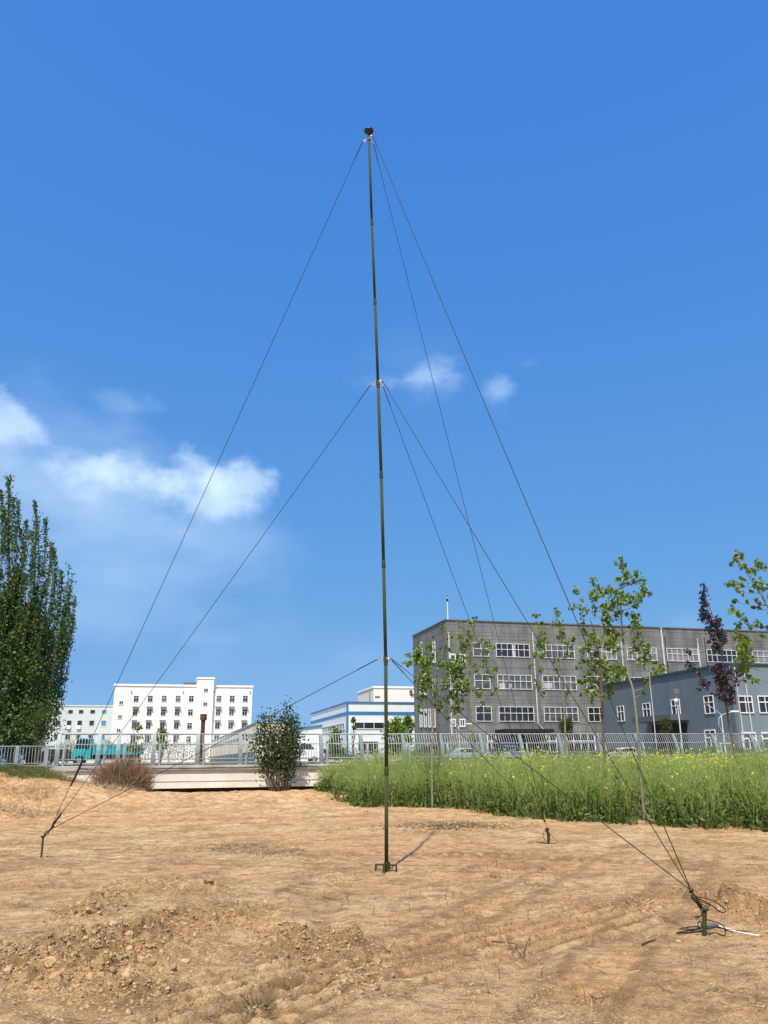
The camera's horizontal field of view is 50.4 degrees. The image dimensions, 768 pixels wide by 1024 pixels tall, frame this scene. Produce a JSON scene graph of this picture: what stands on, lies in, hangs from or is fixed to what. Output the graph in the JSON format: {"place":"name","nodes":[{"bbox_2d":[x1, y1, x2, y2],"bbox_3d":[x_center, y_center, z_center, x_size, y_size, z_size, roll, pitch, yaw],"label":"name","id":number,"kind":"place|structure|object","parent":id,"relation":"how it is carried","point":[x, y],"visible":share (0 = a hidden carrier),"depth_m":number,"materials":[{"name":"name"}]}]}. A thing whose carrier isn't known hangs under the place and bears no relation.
{"place":"outdoors","nodes":[
{"label":"outdoors","id":0,"kind":"place"},
{"bbox_2d":[40,700,112,764],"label":"pale green block","id":1,"kind":"structure","parent":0,"point":[82,718],"depth_m":203.35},
{"bbox_2d":[3,758,751,767],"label":"pavement","id":2,"kind":"structure","parent":0,"point":[229,764],"depth_m":34.77,"materials":[{"name":"grey concrete"}]},
{"bbox_2d":[0,769,767,1023],"bbox_3d":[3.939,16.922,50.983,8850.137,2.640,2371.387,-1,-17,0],"label":"ground","id":3,"kind":"structure","parent":0,"point":[298,804],"depth_m":8.24,"materials":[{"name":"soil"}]},
{"bbox_2d":[0,746,54,767],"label":"railing","id":4,"kind":"object","parent":3,"relation":"on","point":[45,760],"visible":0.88,"depth_m":32.95,"materials":[{"name":"metal"}]},
{"bbox_2d":[0,762,77,781],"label":"embankment grass","id":5,"kind":"structure","parent":3,"relation":"on","point":[13,771],"depth_m":30.43,"materials":[{"name":"green plant"}]},
{"bbox_2d":[40,835,45,857],"bbox_3d":[-5.552,5.489,13.233,0.079,0.459,0.083,-1,-17,0],"label":"ground stake","id":6,"kind":"object","parent":3,"relation":"on","point":[42,843],"visible":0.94,"depth_m":13.24,"materials":[{"name":"paint"}]},
{"bbox_2d":[51,142,362,826],"bbox_3d":[-2.959,-0.705,14.088,5.658,11.919,0.070,-7,-18,20],"label":"guy rope","id":7,"kind":"object","parent":6,"relation":"attached to","point":[76,773],"visible":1,"depth_m":13.95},
{"bbox_2d":[43,956,56,967],"bbox_3d":[-2.393,3.236,5.870,0.102,0.078,0.071,-1,-17,0],"label":"soil clod","id":8,"kind":"object","parent":3,"relation":"on","point":[51,961],"visible":1,"depth_m":5.84,"materials":[{"name":"beige soil"}]},
{"bbox_2d":[0,767,149,818],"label":"dirt mound","id":9,"kind":"object","parent":3,"relation":"on","point":[90,783],"visible":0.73,"depth_m":26.99,"materials":[{"name":"soil"}]},
{"bbox_2d":[83,750,161,791],"bbox_3d":[-10.080,10.197,31.636,3.073,2.315,2.814,14,-22,-39],"label":"dead bush","id":10,"kind":"object","parent":3,"relation":"on","point":[126,773],"visible":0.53,"depth_m":31.31,"materials":[{"name":"brown plant"}]},
{"bbox_2d":[5,838,541,1020],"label":"field weeds","id":11,"kind":"object","parent":3,"relation":"on","point":[260,1003],"visible":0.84,"depth_m":10.43,"materials":[{"name":"brown plant"}]},
{"bbox_2d":[242,695,308,791],"bbox_3d":[-4.475,10.189,33.719,2.729,5.216,2.194,-1,-17,0],"label":"bush","id":12,"kind":"object","parent":3,"relation":"on","point":[284,763],"visible":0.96,"depth_m":33.50,"materials":[{"name":"green plant"}]},
{"bbox_2d":[363,127,396,876],"bbox_3d":[-0.041,-1.055,12.859,0.429,12.487,0.795,5,-18,-18],"label":"telescopic mast","id":13,"kind":"object","parent":3,"relation":"on","point":[369,131],"visible":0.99,"depth_m":12.50,"materials":[{"name":"metal"}]},
{"bbox_2d":[51,385,370,827],"bbox_3d":[-2.877,1.612,13.377,5.776,7.070,0.062,-7,-18,20],"label":"guy rope","id":14,"kind":"object","parent":13,"relation":"attached to","point":[58,817],"visible":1,"depth_m":13.36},
{"bbox_2d":[52,659,376,828],"bbox_3d":[-2.824,3.750,12.716,5.845,2.594,0.044,-7,-18,19],"label":"guy rope","id":15,"kind":"object","parent":13,"relation":"attached to","point":[220,741],"visible":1,"depth_m":12.65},
{"bbox_2d":[373,144,546,825],"bbox_3d":[1.369,-0.482,14.829,0.053,11.984,4.669,-15,-22,39],"label":"guy rope","id":16,"kind":"object","parent":13,"relation":"attached to","point":[457,478],"visible":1,"depth_m":14.81,"materials":[{"name":"paint"}]},
{"bbox_2d":[383,386,546,826],"bbox_3d":[1.456,1.837,14.124,0.054,7.135,4.578,-14,-22,37],"label":"guy rope","id":17,"kind":"object","parent":13,"relation":"attached to","point":[460,596],"visible":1,"depth_m":14.05,"materials":[{"name":"paint"}]},
{"bbox_2d":[392,660,545,823],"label":"guy rope","id":18,"kind":"object","parent":13,"relation":"attached to","point":[468,741],"visible":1,"depth_m":13.32,"materials":[{"name":"paint"}]},
{"bbox_2d":[390,658,701,905],"bbox_3d":[1.385,2.770,9.444,0.094,2.700,5.119,9,-20,-30],"label":"guy rope","id":19,"kind":"object","parent":13,"relation":"attached to","point":[557,788],"visible":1,"depth_m":8.52,"materials":[{"name":"fabric"}]},
{"bbox_2d":[0,874,767,1015],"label":"soil clods","id":20,"kind":"object","parent":3,"relation":"on","point":[326,979],"visible":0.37,"depth_m":6.22,"materials":[{"name":"brown soil"}]},
{"bbox_2d":[0,873,767,1022],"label":"soil crumbs","id":21,"kind":"object","parent":3,"relation":"on","point":[46,953],"visible":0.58,"depth_m":6.30,"materials":[{"name":"brown soil"}]},
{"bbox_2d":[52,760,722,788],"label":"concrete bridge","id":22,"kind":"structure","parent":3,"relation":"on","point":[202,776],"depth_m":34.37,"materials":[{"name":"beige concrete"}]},
{"bbox_2d":[53,733,767,765],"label":"bridge railing","id":23,"kind":"object","parent":22,"relation":"on","point":[240,744],"visible":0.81,"depth_m":36.77,"materials":[{"name":"grey metal"}]},
{"bbox_2d":[24,839,767,1006],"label":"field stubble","id":24,"kind":"object","parent":3,"relation":"on","point":[478,926],"visible":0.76,"depth_m":7.73,"materials":[{"name":"beige plant"}]},
{"bbox_2d":[402,623,452,807],"bbox_3d":[1.462,6.479,26.269,1.733,5.846,1.242,-1,-17,0],"label":"young poplar","id":25,"kind":"object","parent":3,"relation":"on","point":[418,657],"visible":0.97,"depth_m":26.43,"materials":[{"name":"green plant"}]},
{"bbox_2d":[349,820,558,833],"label":"leaf litter","id":26,"kind":"object","parent":3,"relation":"on","point":[467,823],"visible":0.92,"depth_m":18.64,"materials":[{"name":"brown plant"}]},
{"bbox_2d":[437,653,474,763],"bbox_3d":[2.843,8.143,31.974,1.419,5.298,1.017,6,-18,-21],"label":"young poplar","id":27,"kind":"object","parent":3,"relation":"on","point":[453,671],"visible":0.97,"depth_m":32.28,"materials":[{"name":"green plant"}]},
{"bbox_2d":[456,616,498,773],"bbox_3d":[3.470,7.229,30.191,1.597,6.660,1.141,2,-17,-9],"label":"young poplar","id":28,"kind":"object","parent":3,"relation":"on","point":[462,647],"visible":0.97,"depth_m":30.51,"materials":[{"name":"green plant"}]},
{"bbox_2d":[491,936,529,957],"bbox_3d":[0.997,3.452,6.496,0.295,0.062,0.706,-4,-17,12],"label":"twig","id":29,"kind":"object","parent":3,"relation":"on","point":[515,944],"visible":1,"depth_m":6.48,"materials":[{"name":"brown wood"}]},
{"bbox_2d":[313,735,767,831],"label":"rapeseed crop","id":30,"kind":"object","parent":3,"relation":"on","point":[708,785],"visible":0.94,"depth_m":21.41,"materials":[{"name":"green plant"}]},
{"bbox_2d":[528,607,581,804],"bbox_3d":[5.497,6.109,25.840,1.705,6.267,1.005,-1,-17,0],"label":"young poplar","id":31,"kind":"object","parent":3,"relation":"on","point":[557,613],"visible":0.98,"depth_m":26.30,"materials":[{"name":"green plant"}]},
{"bbox_2d":[575,617,630,803],"bbox_3d":[6.595,5.972,24.380,1.771,5.658,1.279,-1,-17,0],"label":"young poplar","id":32,"kind":"object","parent":3,"relation":"on","point":[596,654],"visible":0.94,"depth_m":24.64,"materials":[{"name":"green plant"}]},
{"bbox_2d":[568,556,668,819],"bbox_3d":[6.198,4.386,20.970,2.620,6.727,1.310,-1,-17,0],"label":"young poplar","id":33,"kind":"object","parent":3,"relation":"on","point":[609,643],"visible":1,"depth_m":21.46,"materials":[{"name":"green plant"}]},
{"bbox_2d":[700,907,709,935],"bbox_3d":[2.733,3.543,6.938,0.105,0.341,0.078,-1,-17,0],"label":"ground stake","id":34,"kind":"object","parent":3,"relation":"on","point":[704,920],"visible":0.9,"depth_m":6.95,"materials":[{"name":"paint"}]},
{"bbox_2d":[372,135,698,899],"bbox_3d":[1.236,-1.686,10.813,0.092,12.026,5.251,10,-20,-31],"label":"guy rope","id":35,"kind":"object","parent":34,"relation":"attached to","point":[548,555],"visible":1,"depth_m":8.99,"materials":[{"name":"paint"}]},
{"bbox_2d":[382,380,702,906],"bbox_3d":[1.322,0.631,10.102,0.093,7.177,5.174,10,-20,-30],"label":"guy rope","id":36,"kind":"object","parent":34,"relation":"attached to","point":[551,661],"visible":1,"depth_m":8.82,"materials":[{"name":"fabric"}]},
{"bbox_2d":[690,893,725,918],"bbox_3d":[2.788,3.376,7.009,0.334,0.191,0.076,4,-18,-14],"label":"rope bundle","id":37,"kind":"object","parent":34,"relation":"attached to","point":[695,900],"visible":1,"depth_m":7.00,"materials":[{"name":"brown fabric"}]},
{"bbox_2d":[684,583,747,797],"bbox_3d":[10.847,5.816,26.436,2.275,7.087,1.387,-1,-17,0],"label":"purple plum","id":38,"kind":"object","parent":3,"relation":"on","point":[724,685],"visible":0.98,"depth_m":26.67,"materials":[{"name":"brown plant"}]},
{"bbox_2d":[675,919,767,935],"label":"rope coil","id":39,"kind":"object","parent":3,"relation":"on","point":[686,932],"visible":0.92,"depth_m":7.08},
{"bbox_2d":[707,923,758,935],"bbox_3d":[2.981,3.624,7.060,0.204,0.052,0.617,3,-17,-12],"label":"strap winder","id":40,"kind":"object","parent":3,"relation":"on","point":[714,924],"visible":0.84,"depth_m":7.20,"materials":[{"name":"grey plastic"}]},
{"bbox_2d":[724,549,767,684],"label":"young poplar","id":41,"kind":"object","parent":3,"relation":"on","point":[743,667],"visible":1,"depth_m":20.60,"materials":[{"name":"green plant"}]},
{"bbox_2d":[0,0,767,764],"label":"sky","id":42,"kind":"structure","parent":0,"point":[581,186],"materials":[{"name":"blue"}]},
{"bbox_2d":[357,686,413,701],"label":"cream block","id":43,"kind":"structure","parent":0,"point":[376,694],"depth_m":218.85,"materials":[{"name":"white paint"}]},
{"bbox_2d":[412,619,767,760],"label":"grey office block","id":44,"kind":"structure","parent":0,"point":[536,712],"depth_m":101.62,"materials":[{"name":"concrete"}]},
{"bbox_2d":[473,643,488,656],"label":"window","id":45,"kind":"structure","parent":44,"relation":"in","point":[485,654],"depth_m":100.39,"materials":[{"name":"white glass"}]},
{"bbox_2d":[474,674,490,688],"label":"window","id":46,"kind":"structure","parent":44,"relation":"in","point":[479,681],"depth_m":99.30,"materials":[{"name":"white glass"}]},
{"bbox_2d":[475,706,491,720],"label":"window","id":47,"kind":"structure","parent":44,"relation":"in","point":[486,715],"depth_m":98.21,"materials":[{"name":"white glass"}]},
{"bbox_2d":[487,735,503,752],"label":"window","id":48,"kind":"structure","parent":44,"relation":"in","point":[488,737],"depth_m":97.49,"materials":[{"name":"white glass"}]},
{"bbox_2d":[496,643,529,657],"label":"window","id":49,"kind":"structure","parent":44,"relation":"in","point":[522,650],"depth_m":101.53,"materials":[{"name":"white glass"}]},
{"bbox_2d":[497,675,532,689],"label":"window","id":50,"kind":"structure","parent":44,"relation":"in","point":[524,682],"depth_m":100.44,"materials":[{"name":"white glass"}]},
{"bbox_2d":[498,706,534,721],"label":"window","id":51,"kind":"structure","parent":44,"relation":"in","point":[525,714],"depth_m":99.25,"materials":[{"name":"white glass"}]},
{"bbox_2d":[500,736,539,760],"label":"entrance doors","id":52,"kind":"structure","parent":44,"relation":"in","point":[529,746],"depth_m":98.33,"materials":[{"name":"grey glass"}]},
{"bbox_2d":[528,735,556,751],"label":"window","id":53,"kind":"structure","parent":44,"relation":"in","point":[540,745],"depth_m":99.25,"materials":[{"name":"white glass"}]},
{"bbox_2d":[540,645,574,658],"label":"window","id":54,"kind":"structure","parent":44,"relation":"in","point":[560,652],"depth_m":103.05,"materials":[{"name":"white glass"}]},
{"bbox_2d":[542,675,576,689],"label":"window","id":55,"kind":"structure","parent":44,"relation":"in","point":[568,680],"depth_m":101.85,"materials":[{"name":"white glass"}]},
{"bbox_2d":[543,707,578,721],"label":"window","id":56,"kind":"structure","parent":44,"relation":"in","point":[551,714],"depth_m":100.69,"materials":[{"name":"white glass"}]},
{"bbox_2d":[566,735,595,751],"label":"window","id":57,"kind":"structure","parent":44,"relation":"in","point":[581,748],"depth_m":100.42,"materials":[{"name":"white glass"}]},
{"bbox_2d":[587,707,600,721],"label":"window","id":58,"kind":"structure","parent":44,"relation":"in","point":[594,713],"depth_m":101.87,"materials":[{"name":"clear glass"}]},
{"bbox_2d":[587,646,616,659],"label":"window","id":59,"kind":"structure","parent":44,"relation":"in","point":[607,653],"depth_m":104.65,"materials":[{"name":"white glass"}]},
{"bbox_2d":[626,647,657,660],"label":"window","id":60,"kind":"structure","parent":44,"relation":"in","point":[653,650],"depth_m":105.89,"materials":[{"name":"white glass"}]},
{"bbox_2d":[666,648,698,661],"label":"window","id":61,"kind":"structure","parent":44,"relation":"in","point":[673,654],"depth_m":107.44,"materials":[{"name":"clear glass"}]},
{"bbox_2d":[706,649,737,662],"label":"window","id":62,"kind":"structure","parent":44,"relation":"in","point":[728,655],"depth_m":108.92,"materials":[{"name":"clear glass"}]},
{"bbox_2d":[752,651,767,662],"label":"window","id":63,"kind":"structure","parent":44,"relation":"in","point":[759,655],"depth_m":110.48,"materials":[{"name":"clear glass"}]},
{"label":"far ground","id":64,"kind":"structure","parent":0,"visible":0},
{"bbox_2d":[0,556,57,760],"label":"tall poplar","id":65,"kind":"object","parent":64,"relation":"on","point":[18,675],"visible":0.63,"depth_m":47.54,"materials":[{"name":"green plant"}]},
{"bbox_2d":[7,689,68,764],"bbox_3d":[-20.050,12.368,46.898,2.956,4.388,3.122,-13,-21,36],"label":"dark tree","id":66,"kind":"object","parent":64,"relation":"on","point":[38,713],"visible":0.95,"depth_m":46.87,"materials":[{"name":"green plant"}]},
{"bbox_2d":[0,474,75,764],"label":"tall poplar","id":67,"kind":"object","parent":64,"relation":"on","point":[17,626],"visible":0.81,"depth_m":49.90,"materials":[{"name":"green plant"}]},
{"bbox_2d":[2,499,79,764],"bbox_3d":[-22.241,7.372,53.136,4.284,17.836,4.692,7,-18,-22],"label":"tall poplar","id":68,"kind":"object","parent":64,"relation":"on","point":[41,564],"visible":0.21,"depth_m":53.18,"materials":[{"name":"green plant"}]},
{"bbox_2d":[40,749,73,764],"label":"parked car","id":69,"kind":"object","parent":64,"relation":"on","point":[51,759],"visible":0.12,"depth_m":85.67,"materials":[{"name":"black paint"}]},
{"bbox_2d":[52,738,74,764],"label":"roadside tree","id":70,"kind":"object","parent":64,"relation":"on","point":[61,751],"visible":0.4,"depth_m":83.06,"materials":[{"name":"plant"}]},
{"bbox_2d":[72,738,143,762],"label":"teal truck","id":71,"kind":"object","parent":64,"relation":"on","point":[89,751],"visible":0.4,"depth_m":66.65,"materials":[{"name":"paint"}]},
{"bbox_2d":[126,722,145,761],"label":"roadside tree","id":72,"kind":"object","parent":64,"relation":"on","point":[137,728],"visible":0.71,"depth_m":57.36,"materials":[{"name":"green plant"}]},
{"bbox_2d":[156,722,172,761],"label":"roadside tree","id":73,"kind":"object","parent":64,"relation":"on","point":[161,730],"visible":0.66,"depth_m":57.68,"materials":[{"name":"green plant"}]},
{"bbox_2d":[122,742,211,763],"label":"hedge","id":74,"kind":"object","parent":64,"relation":"on","point":[177,752],"visible":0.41,"depth_m":69.03,"materials":[{"name":"green plant"}]},
{"bbox_2d":[108,677,253,763],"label":"white hotel","id":75,"kind":"structure","parent":64,"relation":"on","point":[185,705],"depth_m":193.49,"materials":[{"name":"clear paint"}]},
{"bbox_2d":[199,714,206,761],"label":"rusty chimney","id":76,"kind":"object","parent":64,"relation":"on","point":[203,717],"visible":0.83,"depth_m":98.27,"materials":[{"name":"brown metal"}]},
{"bbox_2d":[210,722,289,761],"bbox_3d":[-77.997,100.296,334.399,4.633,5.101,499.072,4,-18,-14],"label":"tan shed","id":77,"kind":"structure","parent":64,"relation":"on","point":[231,750],"depth_m":129.01,"materials":[{"name":"beige metal"}]},
{"bbox_2d":[272,742,324,760],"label":"parked car","id":78,"kind":"object","parent":64,"relation":"on","point":[315,752],"visible":0.29,"depth_m":80.71,"materials":[{"name":"white paint"}]},
{"bbox_2d":[293,725,321,760],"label":"white wing","id":79,"kind":"structure","parent":64,"relation":"on","point":[314,729],"depth_m":131.77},
{"bbox_2d":[317,749,354,760],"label":"parked car","id":80,"kind":"object","parent":64,"relation":"on","point":[325,753],"visible":0.14,"depth_m":100.70,"materials":[{"name":"grey paint"}]},
{"bbox_2d":[325,726,346,760],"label":"roadside tree","id":81,"kind":"object","parent":64,"relation":"on","point":[336,730],"visible":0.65,"depth_m":56.74,"materials":[{"name":"green plant"}]},
{"bbox_2d":[350,717,356,760],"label":"roadside tree","id":82,"kind":"object","parent":64,"relation":"on","point":[353,720],"visible":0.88,"depth_m":57.36,"materials":[{"name":"green plant"}]},
{"bbox_2d":[310,701,414,761],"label":"white factory","id":83,"kind":"structure","parent":64,"relation":"on","point":[369,717],"depth_m":116.43,"materials":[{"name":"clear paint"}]},
{"bbox_2d":[322,722,344,732],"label":"window","id":84,"kind":"structure","parent":83,"relation":"in","point":[342,725],"depth_m":123.94,"materials":[{"name":"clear glass"}]},
{"bbox_2d":[358,741,378,754],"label":"window","id":85,"kind":"structure","parent":83,"relation":"in","point":[370,745],"depth_m":114.88,"materials":[{"name":"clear glass"}]},
{"bbox_2d":[354,722,414,728],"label":"window","id":86,"kind":"structure","parent":83,"relation":"in","point":[359,725],"depth_m":115.64,"materials":[{"name":"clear glass"}]},
{"bbox_2d":[330,747,417,760],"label":"hedge","id":87,"kind":"object","parent":64,"relation":"on","point":[372,753],"visible":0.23,"depth_m":71.17,"materials":[{"name":"green plant"}]},
{"bbox_2d":[380,716,408,759],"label":"roadside tree","id":88,"kind":"object","parent":64,"relation":"on","point":[395,726],"visible":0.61,"depth_m":57.99,"materials":[{"name":"green plant"}]},
{"bbox_2d":[401,714,415,748],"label":"roadside tree","id":89,"kind":"object","parent":64,"relation":"on","point":[408,722],"visible":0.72,"depth_m":60.57,"materials":[{"name":"green plant"}]},
{"bbox_2d":[407,746,446,759],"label":"parked car","id":90,"kind":"object","parent":64,"relation":"on","point":[426,749],"visible":0.12,"depth_m":87.86,"materials":[{"name":"black paint"}]},
{"bbox_2d":[450,748,486,759],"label":"parked car","id":91,"kind":"object","parent":64,"relation":"on","point":[466,749],"visible":0.2,"depth_m":86.79,"materials":[{"name":"white paint"}]},
{"bbox_2d":[489,746,532,760],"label":"parked car","id":92,"kind":"object","parent":64,"relation":"on","point":[508,748],"visible":0.19,"depth_m":90.25,"materials":[{"name":"blue paint"}]},
{"bbox_2d":[558,715,576,757],"bbox_3d":[14.301,17.563,63.431,1.391,3.518,1.435,-11,-20,30],"label":"evergreen shrub","id":93,"kind":"object","parent":64,"relation":"on","point":[569,724],"visible":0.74,"depth_m":63.56,"materials":[{"name":"green plant"}]},
{"bbox_2d":[546,747,767,759],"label":"hedge","id":94,"kind":"object","parent":64,"relation":"on","point":[594,752],"visible":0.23,"depth_m":68.96,"materials":[{"name":"green plant"}]},
{"bbox_2d":[657,717,672,757],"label":"evergreen shrub","id":95,"kind":"object","parent":64,"relation":"on","point":[664,726],"visible":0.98,"depth_m":65.74,"materials":[{"name":"green plant"}]},
{"bbox_2d":[673,689,682,745],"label":"street lamp","id":96,"kind":"object","parent":64,"relation":"on","point":[676,691],"visible":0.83,"depth_m":75.52,"materials":[{"name":"white metal"}]},
{"bbox_2d":[602,662,767,757],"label":"blue grey shed","id":97,"kind":"structure","parent":64,"relation":"on","point":[697,714],"depth_m":85.11,"materials":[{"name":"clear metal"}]},
{"bbox_2d":[617,705,624,721],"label":"window","id":98,"kind":"structure","parent":97,"relation":"in","point":[620,709],"depth_m":97.76,"materials":[{"name":"clear glass"}]},
{"bbox_2d":[642,703,651,716],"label":"window","id":99,"kind":"structure","parent":97,"relation":"in","point":[646,707],"depth_m":92.62,"materials":[{"name":"clear glass"}]},
{"bbox_2d":[652,723,689,756],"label":"entrance doors","id":100,"kind":"structure","parent":97,"relation":"in","point":[676,729],"depth_m":87.59,"materials":[{"name":"black"}]},
{"bbox_2d":[670,699,680,713],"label":"window","id":101,"kind":"structure","parent":97,"relation":"in","point":[674,710],"depth_m":87.48,"materials":[{"name":"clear glass"}]},
{"bbox_2d":[703,695,715,713],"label":"window","id":102,"kind":"structure","parent":97,"relation":"in","point":[709,699],"depth_m":82.15,"materials":[{"name":"white glass"}]},
{"bbox_2d":[704,729,716,749],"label":"window","id":103,"kind":"structure","parent":97,"relation":"in","point":[712,730],"depth_m":81.72,"materials":[{"name":"clear glass"}]},
{"bbox_2d":[737,695,753,712],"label":"window","id":104,"kind":"structure","parent":97,"relation":"in","point":[742,699],"depth_m":78.88,"materials":[{"name":"clear glass"}]},
{"bbox_2d":[741,732,756,749],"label":"window","id":105,"kind":"structure","parent":97,"relation":"in","point":[741,732],"depth_m":77.81,"materials":[{"name":"white glass"}]},
{"bbox_2d":[757,695,767,712],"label":"window","id":106,"kind":"structure","parent":97,"relation":"in","point":[762,701],"depth_m":79.36,"materials":[{"name":"white glass"}]},
{"bbox_2d":[706,704,738,756],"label":"street lamp","id":107,"kind":"object","parent":64,"relation":"on","point":[731,711],"visible":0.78,"depth_m":69.50,"materials":[{"name":"white metal"}]},
{"label":"road","id":108,"kind":"structure","parent":0,"visible":0},
{"bbox_2d":[492,735,505,758],"bbox_3d":[5.900,12.265,42.199,0.811,1.408,0.743,13,-21,-37],"label":"dark shrub","id":109,"kind":"object","parent":108,"relation":"on","point":[497,746],"visible":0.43,"depth_m":42.23,"materials":[{"name":"green plant"}]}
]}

